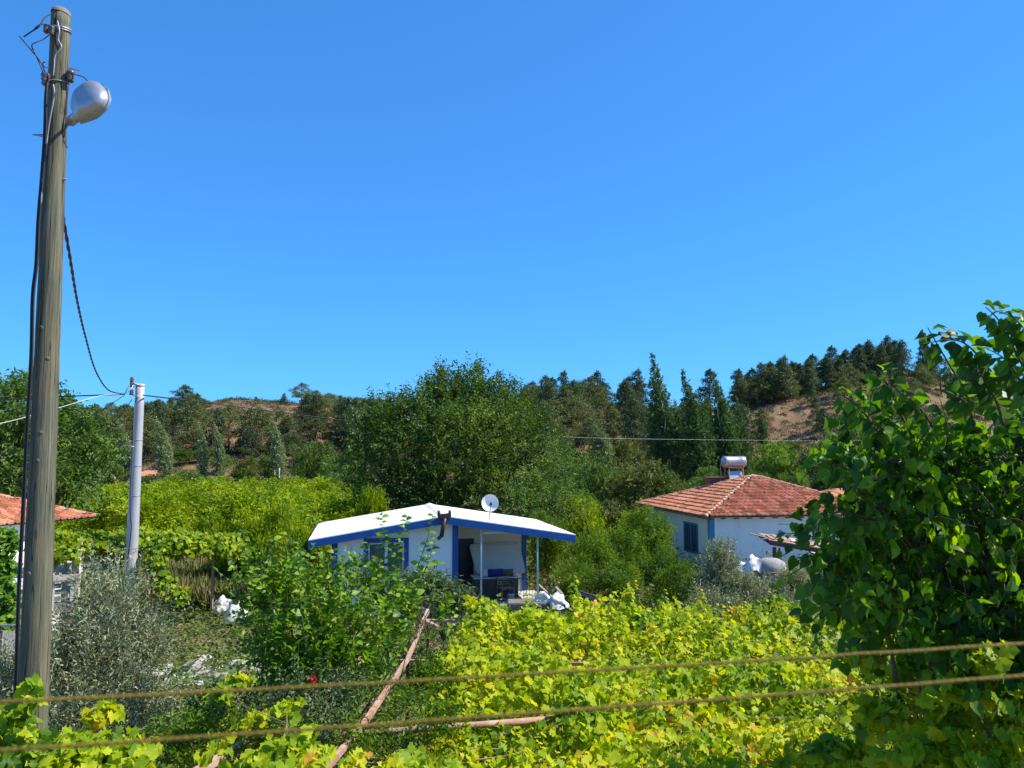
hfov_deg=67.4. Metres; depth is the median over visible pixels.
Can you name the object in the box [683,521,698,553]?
window
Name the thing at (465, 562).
door
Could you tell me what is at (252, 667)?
stone
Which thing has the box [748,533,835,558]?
lean to shelter
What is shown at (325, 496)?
citrus tree
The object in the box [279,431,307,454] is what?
pine tree
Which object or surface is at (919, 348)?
pine tree
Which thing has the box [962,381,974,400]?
pine tree
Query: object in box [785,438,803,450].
broadleaf tree
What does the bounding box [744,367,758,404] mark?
pine tree
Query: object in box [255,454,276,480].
broadleaf tree
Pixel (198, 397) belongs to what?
pine tree
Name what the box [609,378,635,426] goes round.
pine tree
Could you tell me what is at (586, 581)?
orange tree
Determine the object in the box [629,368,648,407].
pine tree
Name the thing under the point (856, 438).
broadleaf tree
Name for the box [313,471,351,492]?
broadleaf tree
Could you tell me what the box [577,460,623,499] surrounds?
broadleaf tree
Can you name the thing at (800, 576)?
olive tree
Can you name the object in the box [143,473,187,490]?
citrus tree
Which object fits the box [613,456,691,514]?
broadleaf tree
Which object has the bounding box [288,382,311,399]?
pine tree
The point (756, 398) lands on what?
pine tree
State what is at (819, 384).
pine tree
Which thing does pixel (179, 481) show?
citrus tree
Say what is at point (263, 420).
pine tree
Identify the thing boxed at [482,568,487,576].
cushion
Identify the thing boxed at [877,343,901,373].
pine tree
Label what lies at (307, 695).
rose bush
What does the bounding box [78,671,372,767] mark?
grape vine
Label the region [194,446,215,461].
broadleaf tree
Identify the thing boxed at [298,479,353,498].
citrus tree
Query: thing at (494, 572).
cushion
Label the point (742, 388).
pine tree
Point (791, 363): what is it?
pine tree
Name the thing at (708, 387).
pine tree
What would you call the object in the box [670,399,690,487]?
poplar tree
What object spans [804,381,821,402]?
pine tree
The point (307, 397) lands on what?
pine tree
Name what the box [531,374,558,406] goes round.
pine tree
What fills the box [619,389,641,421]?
pine tree
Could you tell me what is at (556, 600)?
rubble sack
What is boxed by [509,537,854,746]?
weeds
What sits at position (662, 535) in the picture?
orange tree
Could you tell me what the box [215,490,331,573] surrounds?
citrus tree
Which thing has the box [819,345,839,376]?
pine tree
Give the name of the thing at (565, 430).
pine tree
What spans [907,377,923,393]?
pine tree
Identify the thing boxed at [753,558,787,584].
clay oven
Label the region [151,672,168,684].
stone
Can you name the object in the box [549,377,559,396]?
pine tree
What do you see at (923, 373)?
pine tree
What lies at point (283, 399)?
conifer
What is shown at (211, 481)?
citrus tree
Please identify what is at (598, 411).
pine tree
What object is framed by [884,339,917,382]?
pine tree
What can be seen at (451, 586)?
oleander bush
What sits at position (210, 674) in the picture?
stone
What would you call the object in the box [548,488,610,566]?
citrus tree
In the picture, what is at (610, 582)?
orange tree
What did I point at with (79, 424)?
overhead cable
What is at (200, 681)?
path
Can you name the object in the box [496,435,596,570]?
feathery tree
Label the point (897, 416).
pine tree
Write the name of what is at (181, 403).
pine tree
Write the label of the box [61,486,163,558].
citrus tree
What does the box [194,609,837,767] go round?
pergola
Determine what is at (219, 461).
silver poplar
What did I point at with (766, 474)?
broadleaf tree
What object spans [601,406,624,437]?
pine tree
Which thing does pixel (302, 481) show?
citrus tree
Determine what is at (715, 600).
olive tree
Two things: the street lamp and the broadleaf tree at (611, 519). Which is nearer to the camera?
the street lamp
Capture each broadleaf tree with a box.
[97,461,128,484]
[141,474,160,484]
[171,441,197,464]
[174,469,203,481]
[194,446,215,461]
[207,454,234,468]
[226,469,251,482]
[230,454,263,481]
[231,438,253,453]
[252,439,272,454]
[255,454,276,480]
[284,463,310,483]
[288,439,337,479]
[288,443,313,464]
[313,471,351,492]
[318,447,362,483]
[340,463,377,501]
[551,465,587,491]
[560,483,590,520]
[570,450,609,491]
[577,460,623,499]
[589,473,639,510]
[591,499,627,539]
[608,435,648,488]
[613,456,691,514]
[650,472,700,496]
[692,465,723,486]
[747,434,817,480]
[748,470,772,478]
[780,465,813,488]
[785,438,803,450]
[787,436,848,490]
[824,428,875,453]
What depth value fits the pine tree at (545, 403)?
179.11 m
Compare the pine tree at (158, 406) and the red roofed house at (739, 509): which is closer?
the red roofed house at (739, 509)
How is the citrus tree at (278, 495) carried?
on the ground at (792, 415)
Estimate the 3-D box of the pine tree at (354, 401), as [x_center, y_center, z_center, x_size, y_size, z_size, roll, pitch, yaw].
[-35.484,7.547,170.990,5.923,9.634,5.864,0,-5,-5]
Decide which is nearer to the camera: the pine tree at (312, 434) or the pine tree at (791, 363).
the pine tree at (312, 434)
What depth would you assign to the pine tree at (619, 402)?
196.75 m
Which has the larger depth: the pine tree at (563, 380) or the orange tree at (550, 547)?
the pine tree at (563, 380)
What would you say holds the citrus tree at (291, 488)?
on the ground at (792, 415)
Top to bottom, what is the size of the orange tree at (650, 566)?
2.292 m
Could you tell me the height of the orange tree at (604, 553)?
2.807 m
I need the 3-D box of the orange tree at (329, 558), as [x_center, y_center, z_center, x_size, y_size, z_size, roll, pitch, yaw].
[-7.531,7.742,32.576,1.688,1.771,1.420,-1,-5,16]
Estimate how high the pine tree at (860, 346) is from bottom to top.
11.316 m
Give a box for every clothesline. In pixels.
[0,642,1023,703]
[0,674,1023,751]
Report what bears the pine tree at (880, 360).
on the ground at (792, 415)
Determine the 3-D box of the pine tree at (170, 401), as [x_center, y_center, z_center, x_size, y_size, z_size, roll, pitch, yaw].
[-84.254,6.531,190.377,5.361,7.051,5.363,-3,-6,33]
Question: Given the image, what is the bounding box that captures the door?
[458,538,473,588]
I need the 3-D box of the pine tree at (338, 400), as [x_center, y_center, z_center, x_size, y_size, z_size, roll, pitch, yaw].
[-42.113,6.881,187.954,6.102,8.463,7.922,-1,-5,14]
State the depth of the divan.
26.88 m
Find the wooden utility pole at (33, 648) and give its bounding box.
[13,6,87,732]
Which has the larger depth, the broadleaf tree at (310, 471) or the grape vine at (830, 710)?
the broadleaf tree at (310, 471)
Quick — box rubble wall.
[507,599,565,616]
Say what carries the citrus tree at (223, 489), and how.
on the ground at (792, 415)
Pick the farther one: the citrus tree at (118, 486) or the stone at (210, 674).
the citrus tree at (118, 486)
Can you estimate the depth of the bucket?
26.36 m
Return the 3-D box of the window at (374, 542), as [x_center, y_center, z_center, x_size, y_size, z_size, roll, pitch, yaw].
[-4.206,5.807,25.641,1.480,1.330,0.220,1,-5,-11]
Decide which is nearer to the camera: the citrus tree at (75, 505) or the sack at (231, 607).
the sack at (231, 607)
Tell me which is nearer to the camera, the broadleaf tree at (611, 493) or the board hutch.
the board hutch
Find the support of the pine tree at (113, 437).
on the ground at (792, 415)
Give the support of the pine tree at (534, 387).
on the ground at (792, 415)
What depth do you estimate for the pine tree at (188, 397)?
178.10 m
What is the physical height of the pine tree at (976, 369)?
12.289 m
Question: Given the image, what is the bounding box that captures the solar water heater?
[720,456,746,480]
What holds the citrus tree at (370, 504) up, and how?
on the ground at (792, 415)
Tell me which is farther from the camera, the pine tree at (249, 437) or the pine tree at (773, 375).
the pine tree at (773, 375)
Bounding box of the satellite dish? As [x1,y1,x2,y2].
[482,494,498,519]
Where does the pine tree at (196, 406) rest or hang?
on the ground at (792, 415)
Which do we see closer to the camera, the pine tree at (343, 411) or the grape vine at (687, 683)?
the grape vine at (687, 683)
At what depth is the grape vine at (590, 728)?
8.22 m
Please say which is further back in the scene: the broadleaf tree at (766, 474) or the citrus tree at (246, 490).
the broadleaf tree at (766, 474)
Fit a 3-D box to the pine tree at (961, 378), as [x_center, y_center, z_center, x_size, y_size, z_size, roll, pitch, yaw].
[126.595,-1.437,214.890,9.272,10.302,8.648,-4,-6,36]
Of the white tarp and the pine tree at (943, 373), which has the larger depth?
the pine tree at (943, 373)
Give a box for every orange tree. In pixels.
[280,551,332,638]
[316,549,331,568]
[526,507,570,582]
[550,554,599,609]
[551,523,625,591]
[584,522,650,577]
[589,558,648,606]
[615,503,681,574]
[636,541,685,596]
[638,553,700,609]
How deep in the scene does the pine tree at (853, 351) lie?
228.40 m
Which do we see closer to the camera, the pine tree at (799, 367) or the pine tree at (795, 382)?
the pine tree at (795, 382)
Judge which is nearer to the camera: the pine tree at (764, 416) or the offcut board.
the offcut board
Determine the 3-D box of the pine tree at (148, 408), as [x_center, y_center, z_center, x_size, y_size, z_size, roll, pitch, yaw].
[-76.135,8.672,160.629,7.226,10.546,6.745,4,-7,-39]
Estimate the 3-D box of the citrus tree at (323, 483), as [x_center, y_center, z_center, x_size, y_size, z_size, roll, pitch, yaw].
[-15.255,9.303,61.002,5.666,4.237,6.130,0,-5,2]
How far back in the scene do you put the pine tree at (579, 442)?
155.98 m
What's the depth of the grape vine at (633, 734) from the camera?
8.24 m
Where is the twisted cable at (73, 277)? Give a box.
[64,219,124,394]
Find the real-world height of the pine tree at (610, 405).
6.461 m
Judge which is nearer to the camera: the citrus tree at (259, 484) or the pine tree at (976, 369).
the citrus tree at (259, 484)
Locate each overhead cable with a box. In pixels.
[0,394,110,423]
[0,394,121,399]
[19,395,124,514]
[143,395,427,428]
[559,436,786,440]
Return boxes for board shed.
[1,557,82,675]
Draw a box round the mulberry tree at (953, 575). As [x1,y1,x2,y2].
[774,299,1023,747]
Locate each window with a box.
[363,538,408,578]
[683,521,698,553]
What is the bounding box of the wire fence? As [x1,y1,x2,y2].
[0,624,111,712]
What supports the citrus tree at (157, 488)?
on the ground at (792, 415)
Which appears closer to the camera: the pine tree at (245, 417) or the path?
the path
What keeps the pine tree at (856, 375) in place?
on the ground at (792, 415)
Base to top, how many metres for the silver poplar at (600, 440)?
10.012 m
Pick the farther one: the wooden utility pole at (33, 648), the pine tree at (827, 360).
the pine tree at (827, 360)
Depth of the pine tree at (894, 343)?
224.00 m
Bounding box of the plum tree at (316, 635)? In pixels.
[214,512,474,767]
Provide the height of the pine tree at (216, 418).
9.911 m
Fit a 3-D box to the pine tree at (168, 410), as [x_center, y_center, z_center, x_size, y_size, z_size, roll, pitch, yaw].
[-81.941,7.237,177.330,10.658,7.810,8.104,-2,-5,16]
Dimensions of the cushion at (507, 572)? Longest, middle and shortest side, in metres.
0.440 x 0.275 x 0.255 m
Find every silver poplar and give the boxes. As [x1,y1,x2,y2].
[115,418,131,485]
[153,415,176,479]
[195,421,209,478]
[212,422,227,478]
[269,416,287,481]
[352,415,363,465]
[589,418,617,474]
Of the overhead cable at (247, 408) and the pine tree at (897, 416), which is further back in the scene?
the pine tree at (897, 416)
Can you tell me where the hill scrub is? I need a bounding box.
[0,370,1023,475]
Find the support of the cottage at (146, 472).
on the ground at (792, 415)
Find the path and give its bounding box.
[88,664,285,685]
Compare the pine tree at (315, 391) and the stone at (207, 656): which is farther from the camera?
the pine tree at (315, 391)
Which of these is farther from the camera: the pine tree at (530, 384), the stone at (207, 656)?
the pine tree at (530, 384)
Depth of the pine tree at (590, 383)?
211.89 m
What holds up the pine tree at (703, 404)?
on the ground at (792, 415)
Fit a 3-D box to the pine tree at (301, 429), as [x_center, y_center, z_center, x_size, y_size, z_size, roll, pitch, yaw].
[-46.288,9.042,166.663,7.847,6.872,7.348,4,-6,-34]
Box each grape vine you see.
[0,525,24,656]
[0,673,172,767]
[18,525,256,616]
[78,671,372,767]
[334,660,621,767]
[415,576,642,743]
[591,663,874,767]
[595,580,875,752]
[745,590,999,737]
[789,637,1023,767]
[789,669,1023,767]
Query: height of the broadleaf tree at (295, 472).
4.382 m
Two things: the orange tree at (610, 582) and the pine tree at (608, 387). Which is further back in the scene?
the pine tree at (608, 387)
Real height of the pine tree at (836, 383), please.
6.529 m
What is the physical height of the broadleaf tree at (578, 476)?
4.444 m
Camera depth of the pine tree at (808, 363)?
224.30 m
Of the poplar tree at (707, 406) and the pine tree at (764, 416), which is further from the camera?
the pine tree at (764, 416)
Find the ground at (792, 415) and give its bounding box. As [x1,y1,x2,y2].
[0,371,1023,767]
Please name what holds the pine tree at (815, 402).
on the ground at (792, 415)
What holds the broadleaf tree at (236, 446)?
on the ground at (792, 415)
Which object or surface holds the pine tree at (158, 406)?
on the ground at (792, 415)
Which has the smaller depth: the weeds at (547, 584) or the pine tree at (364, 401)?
the weeds at (547, 584)
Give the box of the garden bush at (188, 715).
[128,642,498,767]
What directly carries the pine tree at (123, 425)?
on the ground at (792, 415)
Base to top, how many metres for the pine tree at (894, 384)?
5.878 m
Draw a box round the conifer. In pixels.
[279,393,289,403]
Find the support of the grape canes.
attached to the grape vine at (520, 631)
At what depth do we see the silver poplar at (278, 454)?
125.17 m
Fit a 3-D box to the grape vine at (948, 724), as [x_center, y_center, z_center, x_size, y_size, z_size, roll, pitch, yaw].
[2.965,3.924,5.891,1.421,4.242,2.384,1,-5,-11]
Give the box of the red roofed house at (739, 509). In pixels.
[635,474,845,568]
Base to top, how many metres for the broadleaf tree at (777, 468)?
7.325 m
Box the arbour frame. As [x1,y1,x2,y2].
[71,552,214,627]
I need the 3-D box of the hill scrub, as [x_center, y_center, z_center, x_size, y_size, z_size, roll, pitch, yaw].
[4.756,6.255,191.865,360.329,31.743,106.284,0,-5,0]
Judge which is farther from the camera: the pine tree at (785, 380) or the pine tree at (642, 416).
the pine tree at (785, 380)
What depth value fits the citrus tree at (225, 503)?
36.70 m
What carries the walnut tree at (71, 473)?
on the ground at (792, 415)
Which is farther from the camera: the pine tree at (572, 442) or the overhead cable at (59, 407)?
the pine tree at (572, 442)
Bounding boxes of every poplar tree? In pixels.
[641,353,681,492]
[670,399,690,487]
[676,369,719,484]
[702,394,721,476]
[707,374,747,479]
[732,397,755,475]
[756,410,770,454]
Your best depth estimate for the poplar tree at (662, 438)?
81.49 m
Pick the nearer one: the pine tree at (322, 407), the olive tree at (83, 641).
the olive tree at (83, 641)
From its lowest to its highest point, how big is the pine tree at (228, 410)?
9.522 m
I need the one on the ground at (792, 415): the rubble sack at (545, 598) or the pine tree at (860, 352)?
the pine tree at (860, 352)
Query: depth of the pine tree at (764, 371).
204.64 m
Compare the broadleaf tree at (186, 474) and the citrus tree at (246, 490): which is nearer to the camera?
the citrus tree at (246, 490)
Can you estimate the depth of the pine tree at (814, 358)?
232.62 m
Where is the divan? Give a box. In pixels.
[470,573,518,597]
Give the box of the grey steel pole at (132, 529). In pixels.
[105,377,144,632]
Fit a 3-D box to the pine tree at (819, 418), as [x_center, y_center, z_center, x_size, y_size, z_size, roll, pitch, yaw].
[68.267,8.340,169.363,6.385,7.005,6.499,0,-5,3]
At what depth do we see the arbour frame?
25.57 m
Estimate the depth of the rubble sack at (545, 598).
23.93 m
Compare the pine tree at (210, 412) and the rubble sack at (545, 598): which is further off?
the pine tree at (210, 412)
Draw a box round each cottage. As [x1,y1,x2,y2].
[0,493,96,561]
[129,470,173,481]
[822,488,843,494]
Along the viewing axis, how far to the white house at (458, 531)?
26.03 m
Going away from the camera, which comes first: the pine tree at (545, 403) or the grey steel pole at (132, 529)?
the grey steel pole at (132, 529)
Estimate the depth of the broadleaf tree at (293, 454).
142.35 m
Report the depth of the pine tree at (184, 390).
224.60 m
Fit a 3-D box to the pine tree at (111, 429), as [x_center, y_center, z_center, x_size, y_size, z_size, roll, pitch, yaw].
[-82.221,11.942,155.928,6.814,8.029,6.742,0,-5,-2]
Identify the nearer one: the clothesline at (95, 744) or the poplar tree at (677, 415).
the clothesline at (95, 744)
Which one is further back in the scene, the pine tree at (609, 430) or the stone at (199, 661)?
the pine tree at (609, 430)
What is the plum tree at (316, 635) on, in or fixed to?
on the ground at (792, 415)
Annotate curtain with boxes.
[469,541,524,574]
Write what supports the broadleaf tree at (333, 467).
on the ground at (792, 415)
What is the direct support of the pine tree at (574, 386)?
on the ground at (792, 415)
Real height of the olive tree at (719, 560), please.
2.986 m
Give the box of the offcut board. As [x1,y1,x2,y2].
[538,584,552,596]
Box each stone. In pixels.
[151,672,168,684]
[181,658,209,671]
[196,654,217,662]
[198,668,230,678]
[215,672,233,681]
[223,659,257,671]
[246,664,261,674]
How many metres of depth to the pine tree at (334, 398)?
228.56 m
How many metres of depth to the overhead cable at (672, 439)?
59.55 m
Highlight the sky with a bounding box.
[0,0,1023,413]
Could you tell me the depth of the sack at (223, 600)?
25.70 m
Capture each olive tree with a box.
[0,533,200,759]
[680,576,834,635]
[692,532,758,618]
[712,564,783,614]
[755,554,822,602]
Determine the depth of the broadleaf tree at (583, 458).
91.07 m
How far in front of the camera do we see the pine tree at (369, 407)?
155.77 m
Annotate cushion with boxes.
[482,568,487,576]
[488,568,501,576]
[502,569,513,576]
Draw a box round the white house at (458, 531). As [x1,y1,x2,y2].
[308,503,575,620]
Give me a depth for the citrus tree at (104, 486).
60.01 m
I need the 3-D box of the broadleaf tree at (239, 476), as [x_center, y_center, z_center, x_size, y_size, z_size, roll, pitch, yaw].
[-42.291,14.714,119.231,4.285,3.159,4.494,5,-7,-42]
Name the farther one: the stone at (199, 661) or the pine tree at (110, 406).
the pine tree at (110, 406)
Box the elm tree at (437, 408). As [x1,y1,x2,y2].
[331,350,580,518]
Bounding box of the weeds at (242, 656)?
[0,561,516,767]
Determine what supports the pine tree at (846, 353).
on the ground at (792, 415)
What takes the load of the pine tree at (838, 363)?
on the ground at (792, 415)
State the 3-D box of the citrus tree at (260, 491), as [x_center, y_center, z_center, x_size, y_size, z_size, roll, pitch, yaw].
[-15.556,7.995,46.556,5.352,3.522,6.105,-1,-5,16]
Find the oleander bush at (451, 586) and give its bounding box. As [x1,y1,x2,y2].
[399,563,486,656]
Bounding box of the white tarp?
[734,554,761,576]
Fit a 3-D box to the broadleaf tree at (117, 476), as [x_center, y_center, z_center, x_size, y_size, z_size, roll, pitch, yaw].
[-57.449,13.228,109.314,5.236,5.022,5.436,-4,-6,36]
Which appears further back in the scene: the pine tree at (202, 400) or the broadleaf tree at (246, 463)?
the pine tree at (202, 400)
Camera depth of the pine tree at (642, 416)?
159.71 m
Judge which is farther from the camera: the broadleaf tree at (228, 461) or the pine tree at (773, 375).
the pine tree at (773, 375)
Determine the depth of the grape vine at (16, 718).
6.57 m
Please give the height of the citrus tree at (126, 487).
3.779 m
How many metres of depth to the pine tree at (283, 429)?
154.64 m
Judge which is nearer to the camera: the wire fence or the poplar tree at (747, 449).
the wire fence
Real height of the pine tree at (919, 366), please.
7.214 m
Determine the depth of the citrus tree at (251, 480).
71.91 m
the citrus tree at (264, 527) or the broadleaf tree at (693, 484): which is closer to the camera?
the citrus tree at (264, 527)
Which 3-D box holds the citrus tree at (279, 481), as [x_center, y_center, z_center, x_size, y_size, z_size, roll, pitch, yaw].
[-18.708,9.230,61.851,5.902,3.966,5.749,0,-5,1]
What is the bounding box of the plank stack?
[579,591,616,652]
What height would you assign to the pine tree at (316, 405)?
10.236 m
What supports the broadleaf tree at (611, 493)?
on the ground at (792, 415)
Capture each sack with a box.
[212,595,230,613]
[221,600,248,623]
[533,591,549,602]
[549,591,569,609]
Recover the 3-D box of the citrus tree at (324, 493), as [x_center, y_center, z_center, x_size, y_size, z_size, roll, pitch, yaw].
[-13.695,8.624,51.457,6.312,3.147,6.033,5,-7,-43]
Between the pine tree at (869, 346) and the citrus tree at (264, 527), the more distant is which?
the pine tree at (869, 346)
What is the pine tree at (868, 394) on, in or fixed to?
on the ground at (792, 415)
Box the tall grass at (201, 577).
[113,554,285,609]
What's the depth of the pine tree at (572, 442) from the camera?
156.17 m
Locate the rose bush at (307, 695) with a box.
[186,647,404,749]
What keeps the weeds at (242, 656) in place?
on the ground at (792, 415)
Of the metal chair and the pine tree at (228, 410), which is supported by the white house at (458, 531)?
the metal chair
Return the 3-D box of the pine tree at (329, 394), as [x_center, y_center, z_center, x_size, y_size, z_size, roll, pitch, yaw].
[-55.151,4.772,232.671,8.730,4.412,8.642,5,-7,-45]
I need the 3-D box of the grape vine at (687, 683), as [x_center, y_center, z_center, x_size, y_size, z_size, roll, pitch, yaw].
[3.050,4.936,11.902,3.115,3.308,5.600,0,-5,0]
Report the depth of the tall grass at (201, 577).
28.00 m
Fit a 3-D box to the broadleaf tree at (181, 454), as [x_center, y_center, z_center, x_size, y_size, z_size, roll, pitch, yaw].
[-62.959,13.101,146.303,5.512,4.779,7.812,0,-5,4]
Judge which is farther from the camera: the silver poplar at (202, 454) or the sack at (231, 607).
the silver poplar at (202, 454)
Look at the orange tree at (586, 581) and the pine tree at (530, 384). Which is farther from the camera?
the pine tree at (530, 384)
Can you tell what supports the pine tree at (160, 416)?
on the ground at (792, 415)
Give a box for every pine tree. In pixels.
[95,409,109,423]
[98,425,119,453]
[102,406,113,421]
[105,402,115,415]
[105,425,131,456]
[109,403,132,430]
[113,421,131,441]
[127,412,155,460]
[130,401,157,448]
[142,428,183,457]
[144,411,175,445]
[147,398,167,429]
[152,399,175,420]
[165,397,177,416]
[166,384,194,401]
[167,398,212,441]
[168,398,195,438]
[172,417,213,451]
[177,394,200,418]
[194,395,202,419]
[195,392,208,409]
[203,407,231,449]
[204,409,215,429]
[213,404,251,449]
[232,407,264,447]
[234,425,266,458]
[238,406,284,451]
[261,409,298,438]
[269,414,304,455]
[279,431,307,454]
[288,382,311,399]
[291,410,316,433]
[294,393,319,423]
[298,418,332,448]
[300,393,332,438]
[310,390,322,396]
[313,395,330,415]
[320,392,338,402]
[321,395,333,417]
[327,399,354,448]
[330,395,346,416]
[330,395,356,451]
[331,396,337,404]
[350,397,362,416]
[357,398,366,410]
[365,398,377,447]
[520,384,538,401]
[526,381,535,405]
[527,415,578,450]
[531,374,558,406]
[532,383,557,411]
[535,399,559,414]
[545,399,581,428]
[546,406,573,441]
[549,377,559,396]
[553,385,584,419]
[557,369,569,395]
[557,395,599,431]
[558,431,581,451]
[562,379,586,412]
[566,416,613,455]
[569,392,595,421]
[569,422,581,450]
[570,417,594,451]
[577,376,612,410]
[581,405,604,417]
[586,370,607,398]
[590,409,607,429]
[593,397,611,415]
[600,382,616,401]
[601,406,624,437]
[604,402,621,417]
[604,422,620,449]
[608,385,627,419]
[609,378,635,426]
[615,395,648,452]
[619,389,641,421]
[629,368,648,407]
[630,404,655,444]
[672,399,696,427]
[692,369,725,406]
[699,399,722,422]
[726,368,750,404]
[728,377,753,402]
[730,378,751,405]
[732,402,766,441]
[743,374,783,405]
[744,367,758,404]
[747,362,777,402]
[748,376,765,401]
[749,407,773,429]
[759,361,783,402]
[759,365,783,402]
[772,354,799,402]
[772,363,798,399]
[789,360,797,375]
[791,362,816,377]
[792,363,808,396]
[794,360,820,393]
[800,367,820,393]
[802,353,827,388]
[804,357,820,389]
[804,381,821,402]
[804,397,822,428]
[810,407,833,436]
[815,358,825,385]
[818,355,837,384]
[818,361,838,388]
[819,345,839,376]
[827,376,855,398]
[828,391,846,404]
[832,356,847,383]
[835,362,863,390]
[839,349,852,369]
[846,395,857,402]
[850,345,868,378]
[850,348,874,381]
[851,344,873,372]
[858,342,880,376]
[861,392,879,416]
[867,349,882,377]
[869,344,894,377]
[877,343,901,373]
[879,334,892,348]
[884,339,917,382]
[885,339,907,372]
[887,371,900,387]
[892,414,917,433]
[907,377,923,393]
[910,363,937,387]
[911,368,939,391]
[913,346,931,371]
[914,400,927,413]
[916,345,940,385]
[916,357,954,394]
[928,409,952,424]
[949,366,974,385]
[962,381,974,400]
[969,367,1008,397]
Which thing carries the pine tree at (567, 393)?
on the ground at (792, 415)
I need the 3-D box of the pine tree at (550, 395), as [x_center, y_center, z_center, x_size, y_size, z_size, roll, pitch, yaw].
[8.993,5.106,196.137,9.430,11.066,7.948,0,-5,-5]
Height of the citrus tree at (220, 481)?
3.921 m
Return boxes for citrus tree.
[26,489,87,522]
[55,497,91,531]
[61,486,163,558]
[75,481,152,504]
[77,482,156,529]
[78,482,119,507]
[85,483,112,495]
[103,485,219,562]
[104,488,224,561]
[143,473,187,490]
[145,477,195,493]
[147,482,211,496]
[157,477,223,508]
[185,477,232,489]
[188,478,237,492]
[194,474,235,488]
[199,504,263,576]
[201,492,308,533]
[205,482,253,496]
[214,486,287,510]
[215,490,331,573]
[218,485,298,497]
[228,491,322,515]
[234,476,275,485]
[242,493,314,578]
[248,478,277,487]
[255,475,311,492]
[267,484,305,494]
[267,498,311,592]
[293,489,347,511]
[294,478,311,489]
[298,474,349,500]
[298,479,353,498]
[305,490,359,512]
[308,496,359,564]
[355,481,394,515]
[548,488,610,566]
[601,510,651,574]
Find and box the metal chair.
[497,576,514,601]
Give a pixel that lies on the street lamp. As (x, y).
(90, 100)
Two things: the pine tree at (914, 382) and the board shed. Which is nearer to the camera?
the board shed
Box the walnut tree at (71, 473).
[0,361,130,525]
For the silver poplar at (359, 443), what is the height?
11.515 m
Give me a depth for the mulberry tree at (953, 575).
5.54 m
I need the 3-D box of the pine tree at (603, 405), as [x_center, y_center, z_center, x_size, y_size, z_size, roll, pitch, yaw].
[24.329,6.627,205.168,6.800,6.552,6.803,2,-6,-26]
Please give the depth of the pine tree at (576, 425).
165.05 m
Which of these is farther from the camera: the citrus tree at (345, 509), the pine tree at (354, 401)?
the pine tree at (354, 401)
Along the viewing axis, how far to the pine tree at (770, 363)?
215.13 m
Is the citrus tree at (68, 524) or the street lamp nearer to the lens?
the street lamp
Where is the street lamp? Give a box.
[61,81,110,131]
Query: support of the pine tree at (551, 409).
on the ground at (792, 415)
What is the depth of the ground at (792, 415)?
159.01 m
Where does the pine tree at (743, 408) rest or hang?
on the ground at (792, 415)
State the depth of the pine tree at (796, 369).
235.36 m
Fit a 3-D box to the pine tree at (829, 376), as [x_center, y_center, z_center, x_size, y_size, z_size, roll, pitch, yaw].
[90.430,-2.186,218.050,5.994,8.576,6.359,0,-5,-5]
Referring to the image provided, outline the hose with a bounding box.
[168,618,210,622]
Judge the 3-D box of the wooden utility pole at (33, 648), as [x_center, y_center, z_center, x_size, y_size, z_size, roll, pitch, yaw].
[-4.553,1.148,7.396,0.713,10.042,0.360,0,-5,0]
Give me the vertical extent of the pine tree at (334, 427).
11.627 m
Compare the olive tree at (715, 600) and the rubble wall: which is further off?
the rubble wall
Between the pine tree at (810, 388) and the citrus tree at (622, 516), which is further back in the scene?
the pine tree at (810, 388)
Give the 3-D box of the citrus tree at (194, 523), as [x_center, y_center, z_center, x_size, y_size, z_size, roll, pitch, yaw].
[-16.645,7.229,37.557,6.707,4.204,5.699,1,-5,-11]
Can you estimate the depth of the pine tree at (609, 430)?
159.81 m
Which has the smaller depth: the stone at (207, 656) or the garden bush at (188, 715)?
the garden bush at (188, 715)
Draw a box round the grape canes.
[434,574,990,767]
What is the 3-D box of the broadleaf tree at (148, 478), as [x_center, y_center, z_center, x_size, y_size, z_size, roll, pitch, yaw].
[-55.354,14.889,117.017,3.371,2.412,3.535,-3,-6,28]
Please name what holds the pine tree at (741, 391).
on the ground at (792, 415)
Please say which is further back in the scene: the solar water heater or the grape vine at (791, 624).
the solar water heater
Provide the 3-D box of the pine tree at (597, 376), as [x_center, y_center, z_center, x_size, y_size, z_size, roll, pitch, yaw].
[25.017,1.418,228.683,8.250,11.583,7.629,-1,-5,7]
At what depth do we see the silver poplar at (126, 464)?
125.05 m
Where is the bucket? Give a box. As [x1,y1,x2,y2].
[507,594,514,598]
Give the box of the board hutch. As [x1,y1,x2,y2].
[52,574,80,690]
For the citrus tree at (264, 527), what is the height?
4.390 m
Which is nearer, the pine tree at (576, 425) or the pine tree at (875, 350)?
the pine tree at (576, 425)
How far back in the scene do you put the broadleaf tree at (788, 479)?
59.31 m
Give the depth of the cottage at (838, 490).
63.13 m
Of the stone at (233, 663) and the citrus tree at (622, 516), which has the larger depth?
the citrus tree at (622, 516)
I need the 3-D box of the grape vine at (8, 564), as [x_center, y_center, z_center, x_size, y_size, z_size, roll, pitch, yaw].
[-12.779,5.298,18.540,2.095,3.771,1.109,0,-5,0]
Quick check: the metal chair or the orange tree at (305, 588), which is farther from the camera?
the metal chair
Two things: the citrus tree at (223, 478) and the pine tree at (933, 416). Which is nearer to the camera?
the citrus tree at (223, 478)
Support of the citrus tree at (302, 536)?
on the ground at (792, 415)
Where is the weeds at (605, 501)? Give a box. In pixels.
[7,468,983,561]
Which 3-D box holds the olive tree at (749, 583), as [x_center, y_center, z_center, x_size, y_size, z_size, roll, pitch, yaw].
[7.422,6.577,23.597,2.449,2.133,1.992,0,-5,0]
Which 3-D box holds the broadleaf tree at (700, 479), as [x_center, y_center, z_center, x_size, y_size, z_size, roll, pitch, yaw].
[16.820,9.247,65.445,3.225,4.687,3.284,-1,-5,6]

